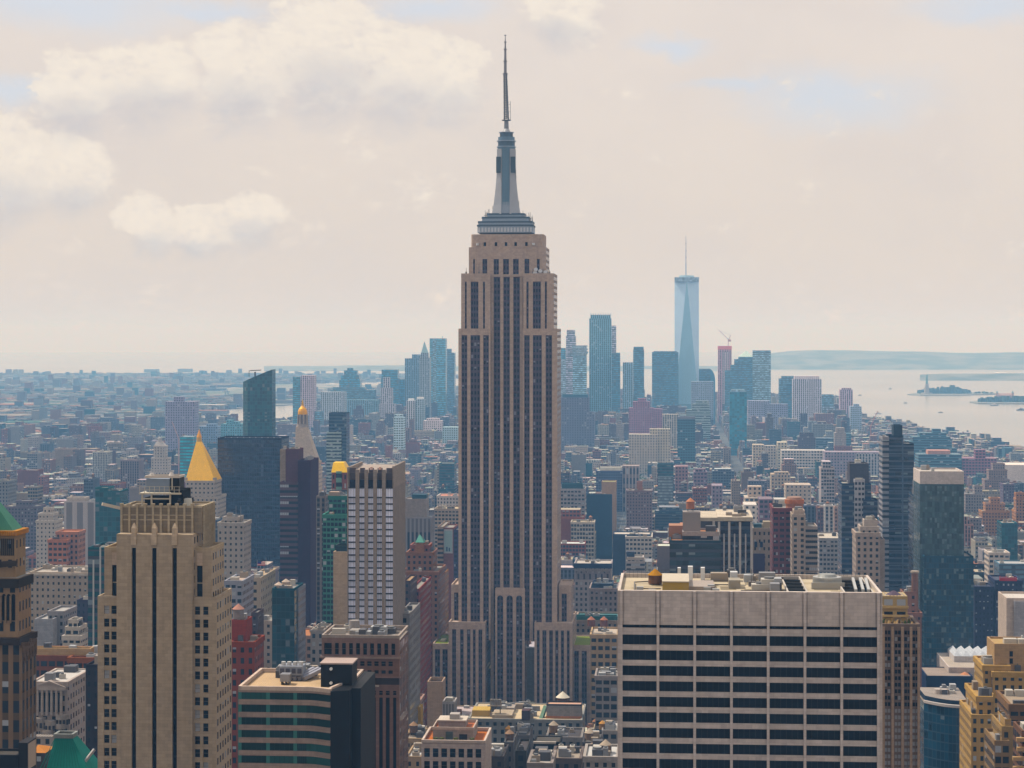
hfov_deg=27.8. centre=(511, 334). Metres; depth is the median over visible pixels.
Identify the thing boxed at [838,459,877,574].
blue shaft tower
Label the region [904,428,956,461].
waterfront block
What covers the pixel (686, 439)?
skyscraper
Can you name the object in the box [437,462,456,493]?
teal corner block
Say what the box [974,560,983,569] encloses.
apartment block
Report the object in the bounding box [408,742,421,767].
block
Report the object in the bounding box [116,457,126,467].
apartment block
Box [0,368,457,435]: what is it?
borough roofs
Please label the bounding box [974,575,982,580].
apartment block
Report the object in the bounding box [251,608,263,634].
grey midrise
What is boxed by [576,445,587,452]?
apartment block
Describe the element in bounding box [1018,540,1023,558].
office block
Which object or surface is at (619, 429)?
apartment block
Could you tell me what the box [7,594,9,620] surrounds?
arched window
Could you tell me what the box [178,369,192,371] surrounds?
horizon block
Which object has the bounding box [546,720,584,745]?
block
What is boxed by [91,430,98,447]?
apartment block
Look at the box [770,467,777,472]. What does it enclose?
apartment block
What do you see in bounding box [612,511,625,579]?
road
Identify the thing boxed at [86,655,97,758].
dark side block
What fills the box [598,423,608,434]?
apartment block
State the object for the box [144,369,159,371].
horizon block
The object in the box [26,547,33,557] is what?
office block
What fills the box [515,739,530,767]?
block
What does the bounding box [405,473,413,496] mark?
apartment block
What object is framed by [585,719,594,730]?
office block
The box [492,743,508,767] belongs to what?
block
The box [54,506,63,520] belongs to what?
apartment block
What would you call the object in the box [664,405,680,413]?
apartment block
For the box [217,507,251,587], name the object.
grey stone block
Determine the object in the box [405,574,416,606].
dark awning block
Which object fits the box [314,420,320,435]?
apartment block
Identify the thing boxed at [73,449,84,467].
apartment block
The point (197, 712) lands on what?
window
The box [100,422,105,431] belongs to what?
office block
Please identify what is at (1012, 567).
grey blue
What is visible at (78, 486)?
apartment block
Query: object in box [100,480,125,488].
office block
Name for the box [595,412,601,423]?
apartment block
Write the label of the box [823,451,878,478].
waterfront block
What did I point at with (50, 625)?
grey terrace block
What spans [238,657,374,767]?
curved office block
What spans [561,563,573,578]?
office block
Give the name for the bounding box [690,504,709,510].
office block
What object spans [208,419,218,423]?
office block
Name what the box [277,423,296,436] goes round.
office block
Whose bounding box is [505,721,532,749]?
block
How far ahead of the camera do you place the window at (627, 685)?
530.08 m
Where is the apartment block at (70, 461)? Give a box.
[63,452,76,470]
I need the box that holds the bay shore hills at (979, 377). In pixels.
[920,373,1023,380]
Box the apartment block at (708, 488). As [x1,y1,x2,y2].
[707,482,721,496]
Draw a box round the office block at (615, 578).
[613,575,620,581]
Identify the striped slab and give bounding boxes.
[64,496,94,565]
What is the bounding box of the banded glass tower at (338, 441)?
[326,411,349,493]
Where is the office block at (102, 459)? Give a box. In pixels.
[92,449,112,481]
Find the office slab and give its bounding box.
[618,566,881,767]
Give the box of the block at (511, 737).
[504,726,517,767]
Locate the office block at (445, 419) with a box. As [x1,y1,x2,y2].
[440,416,449,426]
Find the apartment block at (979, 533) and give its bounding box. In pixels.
[974,530,987,535]
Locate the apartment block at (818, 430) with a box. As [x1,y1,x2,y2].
[812,423,832,436]
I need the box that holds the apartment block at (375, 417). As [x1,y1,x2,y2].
[369,413,379,429]
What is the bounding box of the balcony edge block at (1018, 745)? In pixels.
[1012,721,1023,767]
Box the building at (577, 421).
[561,394,594,452]
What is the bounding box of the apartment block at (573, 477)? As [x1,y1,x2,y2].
[571,473,576,482]
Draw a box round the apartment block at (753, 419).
[751,415,755,428]
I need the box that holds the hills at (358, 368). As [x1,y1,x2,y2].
[264,365,717,370]
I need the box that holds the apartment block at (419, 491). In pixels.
[412,488,426,493]
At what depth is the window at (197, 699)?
558.44 m
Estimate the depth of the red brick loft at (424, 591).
1209.83 m
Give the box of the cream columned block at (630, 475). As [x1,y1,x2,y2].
[622,464,639,510]
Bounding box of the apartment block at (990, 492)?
[982,485,999,499]
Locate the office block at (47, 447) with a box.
[40,442,53,451]
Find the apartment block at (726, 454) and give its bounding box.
[723,446,730,463]
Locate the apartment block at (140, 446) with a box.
[135,442,144,453]
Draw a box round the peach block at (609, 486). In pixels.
[602,480,616,538]
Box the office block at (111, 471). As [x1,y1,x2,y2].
[105,464,119,481]
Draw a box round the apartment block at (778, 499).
[773,498,785,502]
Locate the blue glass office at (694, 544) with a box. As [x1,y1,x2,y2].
[669,498,720,573]
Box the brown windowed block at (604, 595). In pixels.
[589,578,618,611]
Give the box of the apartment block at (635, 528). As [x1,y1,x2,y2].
[624,527,647,530]
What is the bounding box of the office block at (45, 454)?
[38,451,49,466]
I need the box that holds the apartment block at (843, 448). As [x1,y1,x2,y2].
[834,445,851,450]
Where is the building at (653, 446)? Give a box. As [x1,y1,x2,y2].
[629,428,669,474]
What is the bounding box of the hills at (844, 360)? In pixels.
[771,350,1023,369]
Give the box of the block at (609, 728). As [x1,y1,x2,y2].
[599,720,617,743]
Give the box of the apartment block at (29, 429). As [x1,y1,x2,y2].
[20,423,34,436]
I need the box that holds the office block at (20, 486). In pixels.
[17,483,23,490]
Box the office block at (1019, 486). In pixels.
[1011,480,1023,491]
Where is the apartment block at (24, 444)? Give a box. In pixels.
[20,437,27,451]
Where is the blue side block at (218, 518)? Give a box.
[215,516,221,541]
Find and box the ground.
[420,417,965,520]
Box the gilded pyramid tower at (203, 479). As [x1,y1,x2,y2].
[184,430,226,516]
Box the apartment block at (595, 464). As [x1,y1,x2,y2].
[591,459,610,470]
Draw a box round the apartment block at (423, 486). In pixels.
[421,484,433,488]
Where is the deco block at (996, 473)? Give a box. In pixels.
[982,463,1009,488]
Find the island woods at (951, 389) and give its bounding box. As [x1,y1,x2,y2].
[917,385,992,393]
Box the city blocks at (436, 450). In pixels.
[0,388,1023,702]
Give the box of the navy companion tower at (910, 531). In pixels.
[908,488,912,585]
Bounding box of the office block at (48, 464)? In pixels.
[42,458,55,472]
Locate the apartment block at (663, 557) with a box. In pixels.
[657,543,669,571]
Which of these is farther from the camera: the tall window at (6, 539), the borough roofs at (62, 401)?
the borough roofs at (62, 401)
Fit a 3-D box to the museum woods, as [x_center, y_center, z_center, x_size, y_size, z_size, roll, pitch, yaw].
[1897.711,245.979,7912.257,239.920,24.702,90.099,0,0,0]
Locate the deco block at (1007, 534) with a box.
[997,519,1017,559]
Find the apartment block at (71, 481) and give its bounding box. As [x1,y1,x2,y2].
[63,477,86,486]
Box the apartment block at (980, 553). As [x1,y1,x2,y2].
[978,547,996,559]
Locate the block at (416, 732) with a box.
[408,721,427,751]
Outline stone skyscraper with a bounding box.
[433,35,589,724]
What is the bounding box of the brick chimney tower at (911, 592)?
[900,570,921,686]
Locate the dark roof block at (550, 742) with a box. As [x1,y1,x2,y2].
[533,736,561,749]
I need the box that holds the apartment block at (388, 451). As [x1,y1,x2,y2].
[385,445,392,459]
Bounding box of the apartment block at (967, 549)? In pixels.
[964,546,970,553]
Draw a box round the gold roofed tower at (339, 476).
[330,462,348,493]
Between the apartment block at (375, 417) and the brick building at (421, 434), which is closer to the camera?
the brick building at (421, 434)
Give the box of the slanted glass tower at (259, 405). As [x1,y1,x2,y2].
[243,369,275,435]
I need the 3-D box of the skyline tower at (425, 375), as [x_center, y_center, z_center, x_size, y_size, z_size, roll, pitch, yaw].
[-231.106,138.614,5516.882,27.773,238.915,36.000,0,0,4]
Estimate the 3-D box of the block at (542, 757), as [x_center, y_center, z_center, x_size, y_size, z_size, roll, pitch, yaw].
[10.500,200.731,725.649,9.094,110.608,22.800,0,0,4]
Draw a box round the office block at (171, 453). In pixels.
[168,450,175,463]
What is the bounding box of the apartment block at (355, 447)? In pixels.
[350,444,360,451]
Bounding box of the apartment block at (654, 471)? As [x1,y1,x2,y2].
[652,465,656,484]
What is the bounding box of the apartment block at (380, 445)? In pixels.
[374,442,383,454]
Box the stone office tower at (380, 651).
[320,620,407,767]
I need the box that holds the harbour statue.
[921,374,932,393]
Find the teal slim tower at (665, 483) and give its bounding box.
[658,463,673,505]
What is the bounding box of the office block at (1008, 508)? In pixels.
[1005,507,1013,519]
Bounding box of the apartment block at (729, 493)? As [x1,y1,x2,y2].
[723,489,746,495]
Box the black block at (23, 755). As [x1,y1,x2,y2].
[0,737,35,767]
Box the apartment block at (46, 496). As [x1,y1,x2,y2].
[43,494,65,501]
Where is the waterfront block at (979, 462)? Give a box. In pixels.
[962,449,996,485]
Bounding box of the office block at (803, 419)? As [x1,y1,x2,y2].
[800,413,806,431]
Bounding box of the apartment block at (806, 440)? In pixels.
[797,432,815,448]
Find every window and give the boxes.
[0,538,1,555]
[2,538,3,555]
[2,594,5,620]
[4,539,5,555]
[6,539,7,555]
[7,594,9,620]
[8,539,9,555]
[10,539,11,555]
[12,539,13,555]
[12,594,14,620]
[39,692,40,711]
[53,693,54,711]
[58,693,59,711]
[104,606,108,613]
[104,619,108,626]
[104,631,108,638]
[104,735,108,742]
[104,748,108,755]
[105,644,108,651]
[105,657,108,664]
[105,670,108,677]
[105,683,108,690]
[105,696,108,703]
[105,709,108,716]
[105,722,108,729]
[112,565,116,595]
[112,606,116,613]
[112,619,116,626]
[112,632,116,639]
[112,645,116,651]
[112,657,116,664]
[112,670,116,677]
[112,683,116,690]
[112,696,116,703]
[112,709,116,716]
[112,722,116,729]
[112,735,116,742]
[112,748,116,755]
[112,761,116,767]
[132,548,135,767]
[153,548,155,767]
[173,548,176,767]
[195,607,199,614]
[195,620,199,627]
[195,633,199,639]
[195,645,199,652]
[195,658,199,665]
[195,671,199,678]
[195,684,199,691]
[195,697,199,704]
[195,710,199,717]
[195,723,199,730]
[195,736,199,743]
[195,749,199,756]
[195,762,199,767]
[197,566,202,596]
[204,607,207,614]
[204,620,207,627]
[204,633,207,640]
[204,646,207,653]
[204,697,207,704]
[204,710,207,717]
[204,723,207,730]
[204,736,207,743]
[204,749,207,756]
[242,692,265,698]
[242,704,265,711]
[242,717,265,724]
[242,730,265,737]
[242,743,265,749]
[242,755,265,762]
[270,693,292,699]
[270,705,292,712]
[270,718,292,724]
[270,730,292,737]
[270,743,292,750]
[270,756,292,762]
[297,693,305,699]
[297,705,305,712]
[297,718,305,724]
[297,731,305,737]
[297,743,305,750]
[297,756,305,763]
[306,693,329,701]
[306,705,329,714]
[306,718,329,727]
[306,731,329,740]
[306,744,329,752]
[306,756,329,765]
[324,643,331,653]
[335,643,338,653]
[342,643,345,653]
[349,488,354,496]
[349,498,354,502]
[349,504,354,509]
[349,511,354,515]
[349,517,354,521]
[349,524,354,528]
[349,530,354,534]
[349,536,354,540]
[349,543,354,547]
[349,549,354,553]
[349,556,354,560]
[349,562,354,566]
[349,568,354,572]
[349,575,354,579]
[349,581,354,585]
[349,588,354,592]
[349,594,354,598]
[349,600,354,604]
[349,607,354,611]
[349,613,354,617]
[349,643,352,653]
[356,643,359,654]
[359,488,363,496]
[363,643,366,654]
[368,488,372,496]
[370,643,373,654]
[375,697,375,767]
[377,489,381,496]
[377,643,380,654]
[379,698,382,767]
[385,644,387,654]
[386,489,392,496]
[386,498,392,502]
[386,505,392,509]
[386,511,392,515]
[386,517,392,522]
[386,524,392,528]
[386,530,392,534]
[386,537,392,541]
[386,543,392,547]
[386,549,392,554]
[386,556,392,560]
[386,562,392,566]
[386,569,392,573]
[386,575,392,579]
[386,582,392,586]
[386,588,392,592]
[386,594,392,598]
[386,601,392,605]
[386,607,392,624]
[386,698,389,767]
[392,644,394,654]
[393,698,395,767]
[424,748,429,756]
[424,761,429,767]
[433,748,437,756]
[433,761,437,767]
[441,748,446,756]
[441,761,446,767]
[450,749,455,756]
[450,761,455,767]
[459,749,463,756]
[459,762,463,767]
[467,749,472,757]
[467,762,472,767]
[476,749,480,757]
[476,762,480,767]
[502,148,508,204]
[623,625,656,627]
[623,634,656,644]
[623,650,656,659]
[623,665,656,675]
[623,681,656,690]
[623,696,656,706]
[623,712,656,721]
[623,727,656,737]
[623,743,656,752]
[623,758,656,767]
[659,625,692,627]
[659,635,692,644]
[659,650,692,660]
[659,666,692,675]
[659,681,692,691]
[659,697,692,706]
[659,712,692,722]
[659,728,692,737]
[659,743,692,753]
[659,759,692,767]
[696,625,729,628]
[696,635,729,644]
[696,651,729,660]
[696,666,729,675]
[696,682,729,691]
[696,697,729,707]
[696,713,729,722]
[696,728,729,738]
[696,744,729,753]
[696,759,729,767]
[733,626,766,628]
[733,636,766,645]
[733,651,766,660]
[733,667,766,676]
[733,682,766,692]
[733,698,766,707]
[733,713,766,723]
[733,729,766,738]
[733,744,766,754]
[733,760,766,767]
[770,626,802,628]
[770,636,802,645]
[770,652,802,661]
[770,667,802,676]
[770,683,802,692]
[770,698,802,708]
[770,714,802,723]
[770,729,802,739]
[770,745,802,754]
[770,761,802,767]
[806,626,839,629]
[806,636,839,646]
[806,652,839,661]
[806,668,839,677]
[806,683,839,692]
[806,699,839,708]
[806,714,839,724]
[806,730,839,739]
[806,746,839,755]
[806,761,839,767]
[843,627,876,629]
[843,637,876,646]
[843,652,876,662]
[843,668,876,677]
[843,684,876,693]
[843,699,876,709]
[843,715,876,724]
[843,731,876,740]
[843,746,876,755]
[843,762,876,767]
[885,709,916,767]
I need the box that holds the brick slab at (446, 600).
[445,567,448,632]
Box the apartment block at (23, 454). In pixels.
[20,450,41,458]
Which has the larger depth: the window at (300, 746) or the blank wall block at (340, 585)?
the blank wall block at (340, 585)
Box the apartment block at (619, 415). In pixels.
[617,412,628,422]
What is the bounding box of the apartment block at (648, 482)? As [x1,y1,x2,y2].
[641,476,653,498]
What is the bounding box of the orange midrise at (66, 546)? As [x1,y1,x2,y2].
[47,529,85,565]
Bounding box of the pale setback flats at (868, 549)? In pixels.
[851,515,884,591]
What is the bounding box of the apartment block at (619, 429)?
[616,420,623,440]
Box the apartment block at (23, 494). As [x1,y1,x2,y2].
[17,490,27,499]
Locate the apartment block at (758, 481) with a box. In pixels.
[747,475,766,495]
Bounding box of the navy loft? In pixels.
[77,595,87,626]
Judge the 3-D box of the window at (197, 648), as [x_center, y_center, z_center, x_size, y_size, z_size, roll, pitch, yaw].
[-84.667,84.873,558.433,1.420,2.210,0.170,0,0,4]
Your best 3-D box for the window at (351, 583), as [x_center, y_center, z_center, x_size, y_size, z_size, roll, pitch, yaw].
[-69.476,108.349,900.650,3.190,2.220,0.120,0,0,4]
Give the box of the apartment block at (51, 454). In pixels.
[49,451,54,458]
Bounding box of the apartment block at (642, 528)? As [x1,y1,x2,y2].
[624,526,647,529]
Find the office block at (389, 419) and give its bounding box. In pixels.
[385,412,395,427]
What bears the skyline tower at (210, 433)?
on the ground
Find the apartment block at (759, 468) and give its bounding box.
[756,462,762,478]
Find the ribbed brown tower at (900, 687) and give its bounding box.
[882,590,919,767]
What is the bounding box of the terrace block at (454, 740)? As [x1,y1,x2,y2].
[421,712,491,767]
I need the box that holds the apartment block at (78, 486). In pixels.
[69,482,83,491]
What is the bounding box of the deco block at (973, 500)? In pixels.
[964,485,983,512]
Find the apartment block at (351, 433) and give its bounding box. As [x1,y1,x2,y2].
[350,424,352,443]
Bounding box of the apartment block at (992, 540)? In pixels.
[987,536,996,546]
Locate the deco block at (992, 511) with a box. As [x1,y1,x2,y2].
[978,497,1009,535]
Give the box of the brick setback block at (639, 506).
[626,481,652,529]
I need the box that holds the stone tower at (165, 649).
[98,473,231,767]
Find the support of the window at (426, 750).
in the terrace block at (454, 740)
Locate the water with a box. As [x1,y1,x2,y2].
[0,352,1023,445]
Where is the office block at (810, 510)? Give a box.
[803,503,824,523]
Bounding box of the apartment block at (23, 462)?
[16,459,26,466]
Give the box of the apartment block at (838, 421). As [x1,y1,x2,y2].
[836,417,842,427]
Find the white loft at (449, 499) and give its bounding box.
[436,492,457,505]
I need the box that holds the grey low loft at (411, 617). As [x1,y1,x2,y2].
[403,602,419,729]
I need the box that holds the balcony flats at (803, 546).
[790,506,817,574]
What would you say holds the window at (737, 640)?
in the office slab
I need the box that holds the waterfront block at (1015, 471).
[997,462,1023,482]
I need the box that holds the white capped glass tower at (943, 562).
[913,464,973,666]
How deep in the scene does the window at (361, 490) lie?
900.27 m
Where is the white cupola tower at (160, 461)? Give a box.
[149,436,173,473]
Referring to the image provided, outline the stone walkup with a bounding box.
[310,621,331,666]
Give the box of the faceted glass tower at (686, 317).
[675,243,698,408]
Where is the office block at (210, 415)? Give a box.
[205,412,215,421]
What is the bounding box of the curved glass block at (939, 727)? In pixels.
[920,683,965,767]
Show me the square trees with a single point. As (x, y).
(419, 481)
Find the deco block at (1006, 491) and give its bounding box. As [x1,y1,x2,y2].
[999,482,1014,502]
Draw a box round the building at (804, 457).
[780,449,824,472]
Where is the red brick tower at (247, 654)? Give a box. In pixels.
[232,604,264,767]
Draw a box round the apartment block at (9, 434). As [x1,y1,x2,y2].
[6,427,10,442]
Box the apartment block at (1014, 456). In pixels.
[1009,452,1019,460]
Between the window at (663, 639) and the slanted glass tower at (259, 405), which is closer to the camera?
the window at (663, 639)
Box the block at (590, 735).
[582,728,602,767]
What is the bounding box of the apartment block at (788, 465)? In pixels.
[781,458,796,476]
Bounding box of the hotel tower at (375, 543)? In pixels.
[347,461,404,630]
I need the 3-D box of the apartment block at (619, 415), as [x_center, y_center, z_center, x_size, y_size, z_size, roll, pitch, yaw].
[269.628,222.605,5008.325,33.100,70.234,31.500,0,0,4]
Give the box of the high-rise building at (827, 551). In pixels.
[818,532,837,574]
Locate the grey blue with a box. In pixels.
[994,560,1023,591]
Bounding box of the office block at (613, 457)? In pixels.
[610,450,615,465]
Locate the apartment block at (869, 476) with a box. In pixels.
[845,471,870,482]
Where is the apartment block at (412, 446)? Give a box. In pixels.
[406,440,419,457]
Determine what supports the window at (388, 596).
in the hotel tower at (375, 543)
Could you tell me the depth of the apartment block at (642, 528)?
2252.99 m
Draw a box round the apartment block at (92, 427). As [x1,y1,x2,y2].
[88,423,101,438]
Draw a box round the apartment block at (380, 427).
[376,420,384,436]
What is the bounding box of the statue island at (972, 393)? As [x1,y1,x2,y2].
[907,392,995,395]
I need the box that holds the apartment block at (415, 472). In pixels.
[409,468,420,485]
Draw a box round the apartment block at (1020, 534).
[1018,528,1023,539]
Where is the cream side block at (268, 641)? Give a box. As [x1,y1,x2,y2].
[264,615,271,667]
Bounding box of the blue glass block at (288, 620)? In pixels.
[272,579,305,667]
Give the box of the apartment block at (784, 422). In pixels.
[781,418,790,435]
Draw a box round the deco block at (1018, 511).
[1011,492,1023,519]
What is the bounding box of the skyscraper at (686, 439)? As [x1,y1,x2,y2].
[678,417,694,464]
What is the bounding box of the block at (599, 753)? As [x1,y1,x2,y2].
[583,739,617,767]
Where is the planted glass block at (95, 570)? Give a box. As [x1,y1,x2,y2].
[88,542,115,645]
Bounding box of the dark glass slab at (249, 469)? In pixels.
[218,436,288,581]
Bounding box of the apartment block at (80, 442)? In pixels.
[71,434,83,448]
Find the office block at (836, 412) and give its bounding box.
[827,409,840,424]
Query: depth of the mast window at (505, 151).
1282.98 m
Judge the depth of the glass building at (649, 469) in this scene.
3459.71 m
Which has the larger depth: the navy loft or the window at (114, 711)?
the navy loft
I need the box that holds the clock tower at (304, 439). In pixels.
[295,399,322,491]
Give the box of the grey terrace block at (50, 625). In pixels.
[34,605,76,645]
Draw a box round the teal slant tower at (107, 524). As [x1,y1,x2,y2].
[95,486,127,544]
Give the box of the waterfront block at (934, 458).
[915,449,961,469]
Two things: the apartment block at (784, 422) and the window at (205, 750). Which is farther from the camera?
the apartment block at (784, 422)
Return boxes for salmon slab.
[834,506,837,532]
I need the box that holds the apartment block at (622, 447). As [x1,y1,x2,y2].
[608,445,624,451]
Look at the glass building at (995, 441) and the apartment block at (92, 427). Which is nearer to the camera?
the glass building at (995, 441)
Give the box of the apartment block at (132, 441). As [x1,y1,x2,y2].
[123,436,143,447]
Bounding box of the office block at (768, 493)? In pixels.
[764,490,773,498]
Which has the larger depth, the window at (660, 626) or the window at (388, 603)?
the window at (388, 603)
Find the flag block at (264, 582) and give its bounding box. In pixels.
[254,562,275,614]
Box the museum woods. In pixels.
[978,396,1023,401]
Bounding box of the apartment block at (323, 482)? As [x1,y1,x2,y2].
[322,477,325,489]
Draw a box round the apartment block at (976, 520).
[968,515,981,530]
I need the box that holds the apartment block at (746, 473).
[741,468,753,491]
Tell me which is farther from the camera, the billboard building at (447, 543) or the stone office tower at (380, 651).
the billboard building at (447, 543)
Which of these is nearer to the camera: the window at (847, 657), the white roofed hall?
the window at (847, 657)
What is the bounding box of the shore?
[206,382,457,408]
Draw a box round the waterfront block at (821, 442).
[816,433,850,449]
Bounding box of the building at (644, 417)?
[629,398,661,433]
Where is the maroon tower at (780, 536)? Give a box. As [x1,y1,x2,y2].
[769,496,803,573]
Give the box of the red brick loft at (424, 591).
[417,576,430,726]
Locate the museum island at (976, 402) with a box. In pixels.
[970,401,1023,403]
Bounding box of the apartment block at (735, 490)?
[731,478,739,503]
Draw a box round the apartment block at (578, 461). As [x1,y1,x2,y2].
[571,453,585,476]
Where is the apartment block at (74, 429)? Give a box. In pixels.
[69,424,80,436]
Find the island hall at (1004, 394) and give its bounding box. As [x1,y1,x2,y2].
[995,391,1013,398]
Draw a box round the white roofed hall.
[922,646,986,697]
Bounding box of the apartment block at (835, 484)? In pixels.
[834,477,837,495]
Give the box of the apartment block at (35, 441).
[27,436,42,450]
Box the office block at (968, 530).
[964,514,973,545]
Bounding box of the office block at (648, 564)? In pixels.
[645,559,657,571]
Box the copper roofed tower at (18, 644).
[0,502,37,747]
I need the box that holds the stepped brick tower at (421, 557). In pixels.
[405,534,445,676]
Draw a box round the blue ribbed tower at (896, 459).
[879,424,913,591]
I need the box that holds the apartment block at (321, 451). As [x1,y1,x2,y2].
[316,446,325,462]
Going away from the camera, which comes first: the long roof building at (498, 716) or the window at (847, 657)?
the window at (847, 657)
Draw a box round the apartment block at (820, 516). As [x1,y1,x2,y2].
[816,501,828,531]
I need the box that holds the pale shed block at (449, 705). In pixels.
[442,697,456,714]
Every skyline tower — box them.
[165,397,198,449]
[180,436,196,476]
[199,424,220,446]
[221,420,242,436]
[293,375,315,430]
[315,411,323,425]
[321,392,346,419]
[330,387,375,399]
[339,368,361,386]
[347,400,378,415]
[379,377,395,418]
[381,369,399,403]
[394,414,404,448]
[400,379,404,405]
[405,354,420,405]
[406,397,424,429]
[419,342,430,417]
[423,418,442,430]
[430,336,446,415]
[442,426,457,443]
[447,349,455,414]
[561,348,565,396]
[566,330,575,393]
[571,345,587,393]
[589,313,611,411]
[612,326,615,352]
[612,353,619,413]
[623,362,632,407]
[633,347,643,400]
[652,351,677,407]
[691,381,713,424]
[699,369,714,423]
[718,346,731,421]
[724,351,751,411]
[729,389,746,455]
[747,400,787,428]
[752,350,770,403]
[779,376,793,418]
[792,376,821,423]
[822,394,834,412]
[839,388,852,416]
[849,404,861,429]
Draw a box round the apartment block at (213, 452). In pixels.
[209,448,217,459]
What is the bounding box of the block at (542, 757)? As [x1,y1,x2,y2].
[527,746,556,767]
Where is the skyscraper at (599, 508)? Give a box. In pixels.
[586,493,611,558]
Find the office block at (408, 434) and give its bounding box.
[405,428,411,448]
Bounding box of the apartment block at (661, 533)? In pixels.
[648,530,667,537]
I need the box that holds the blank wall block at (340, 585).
[333,543,346,624]
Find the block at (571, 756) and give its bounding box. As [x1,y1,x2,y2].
[553,743,592,767]
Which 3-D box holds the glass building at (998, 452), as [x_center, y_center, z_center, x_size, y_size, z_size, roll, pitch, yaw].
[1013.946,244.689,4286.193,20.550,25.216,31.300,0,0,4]
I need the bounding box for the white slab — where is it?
[824,504,833,531]
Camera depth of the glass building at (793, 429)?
4648.26 m
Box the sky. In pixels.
[0,0,1023,351]
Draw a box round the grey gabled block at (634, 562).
[626,551,644,572]
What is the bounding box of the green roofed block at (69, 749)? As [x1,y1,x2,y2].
[40,731,97,767]
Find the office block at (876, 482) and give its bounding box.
[871,478,878,484]
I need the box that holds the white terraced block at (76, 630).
[61,617,87,645]
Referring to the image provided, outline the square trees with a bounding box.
[49,460,981,500]
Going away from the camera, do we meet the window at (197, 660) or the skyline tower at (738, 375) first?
the window at (197, 660)
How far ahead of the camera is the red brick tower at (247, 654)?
859.90 m
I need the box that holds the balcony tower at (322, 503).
[316,491,328,624]
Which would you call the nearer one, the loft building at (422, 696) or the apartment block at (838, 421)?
the loft building at (422, 696)
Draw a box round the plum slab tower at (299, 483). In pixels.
[280,446,318,627]
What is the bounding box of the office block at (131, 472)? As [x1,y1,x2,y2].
[120,457,143,502]
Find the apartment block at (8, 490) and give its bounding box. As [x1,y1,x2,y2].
[0,475,16,505]
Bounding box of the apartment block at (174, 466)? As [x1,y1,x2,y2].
[171,463,179,473]
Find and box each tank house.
[36,745,51,767]
[418,704,422,724]
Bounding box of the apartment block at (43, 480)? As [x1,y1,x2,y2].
[38,474,49,493]
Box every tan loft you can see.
[434,504,457,563]
[594,666,617,731]
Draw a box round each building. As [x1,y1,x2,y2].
[0,428,7,442]
[0,469,16,479]
[4,447,12,463]
[4,499,45,552]
[10,425,23,444]
[17,468,43,485]
[27,452,41,468]
[28,483,42,503]
[29,563,87,630]
[35,507,62,568]
[36,642,97,677]
[36,664,85,746]
[41,425,51,433]
[45,497,66,505]
[50,426,58,437]
[54,447,76,470]
[54,486,68,493]
[56,437,77,447]
[83,473,99,498]
[96,436,104,449]
[97,417,118,429]
[99,421,110,431]
[105,449,115,463]
[107,441,127,451]
[122,448,138,456]
[124,423,131,433]
[129,479,150,502]
[131,424,141,436]
[134,454,153,467]
[144,460,148,476]
[151,416,164,429]
[206,442,217,449]
[251,561,277,582]
[306,627,312,662]
[322,491,346,624]
[350,419,371,436]
[353,405,363,418]
[358,422,370,434]
[359,450,370,456]
[388,427,393,434]
[405,478,410,497]
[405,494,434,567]
[409,419,413,435]
[409,452,422,465]
[414,429,435,439]
[420,694,424,724]
[425,405,429,419]
[427,677,445,727]
[431,402,437,416]
[438,521,457,620]
[457,705,474,715]
[468,691,585,749]
[561,394,594,452]
[561,459,564,470]
[561,470,570,486]
[561,483,585,519]
[561,508,584,540]
[561,540,585,555]
[561,552,573,563]
[562,450,579,452]
[570,515,595,558]
[572,555,587,562]
[574,559,612,613]
[576,612,617,634]
[586,462,592,476]
[587,616,617,722]
[592,448,600,458]
[595,420,597,434]
[609,422,628,440]
[613,530,652,575]
[629,398,661,433]
[629,428,669,474]
[647,462,652,476]
[655,504,682,529]
[676,488,692,500]
[681,480,686,490]
[692,485,706,504]
[695,442,710,446]
[710,450,720,463]
[710,504,722,510]
[712,468,734,488]
[726,501,733,509]
[742,447,751,465]
[747,424,754,439]
[753,521,769,573]
[755,429,762,438]
[761,451,767,471]
[765,413,772,438]
[769,428,780,447]
[773,484,783,497]
[780,449,824,472]
[787,420,799,439]
[798,473,804,482]
[806,477,816,490]
[815,459,820,481]
[819,460,834,504]
[834,493,837,504]
[841,420,846,432]
[842,417,849,432]
[858,443,878,447]
[871,492,878,513]
[959,634,1023,767]
[971,537,987,557]
[973,473,985,484]
[974,568,983,580]
[974,574,1022,648]
[980,441,990,449]
[984,548,1009,581]
[985,689,1023,767]
[989,437,1005,446]
[996,447,1001,457]
[998,591,1023,636]
[1005,502,1013,507]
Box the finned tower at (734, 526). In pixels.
[700,504,752,573]
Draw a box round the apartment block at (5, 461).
[0,453,10,469]
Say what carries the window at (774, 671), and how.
in the office slab
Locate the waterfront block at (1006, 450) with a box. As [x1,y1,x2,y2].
[1002,447,1011,457]
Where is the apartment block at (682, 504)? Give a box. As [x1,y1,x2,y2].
[669,501,695,509]
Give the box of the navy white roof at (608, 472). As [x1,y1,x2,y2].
[596,466,622,511]
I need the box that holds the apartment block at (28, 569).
[26,558,34,572]
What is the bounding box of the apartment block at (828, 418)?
[814,412,833,424]

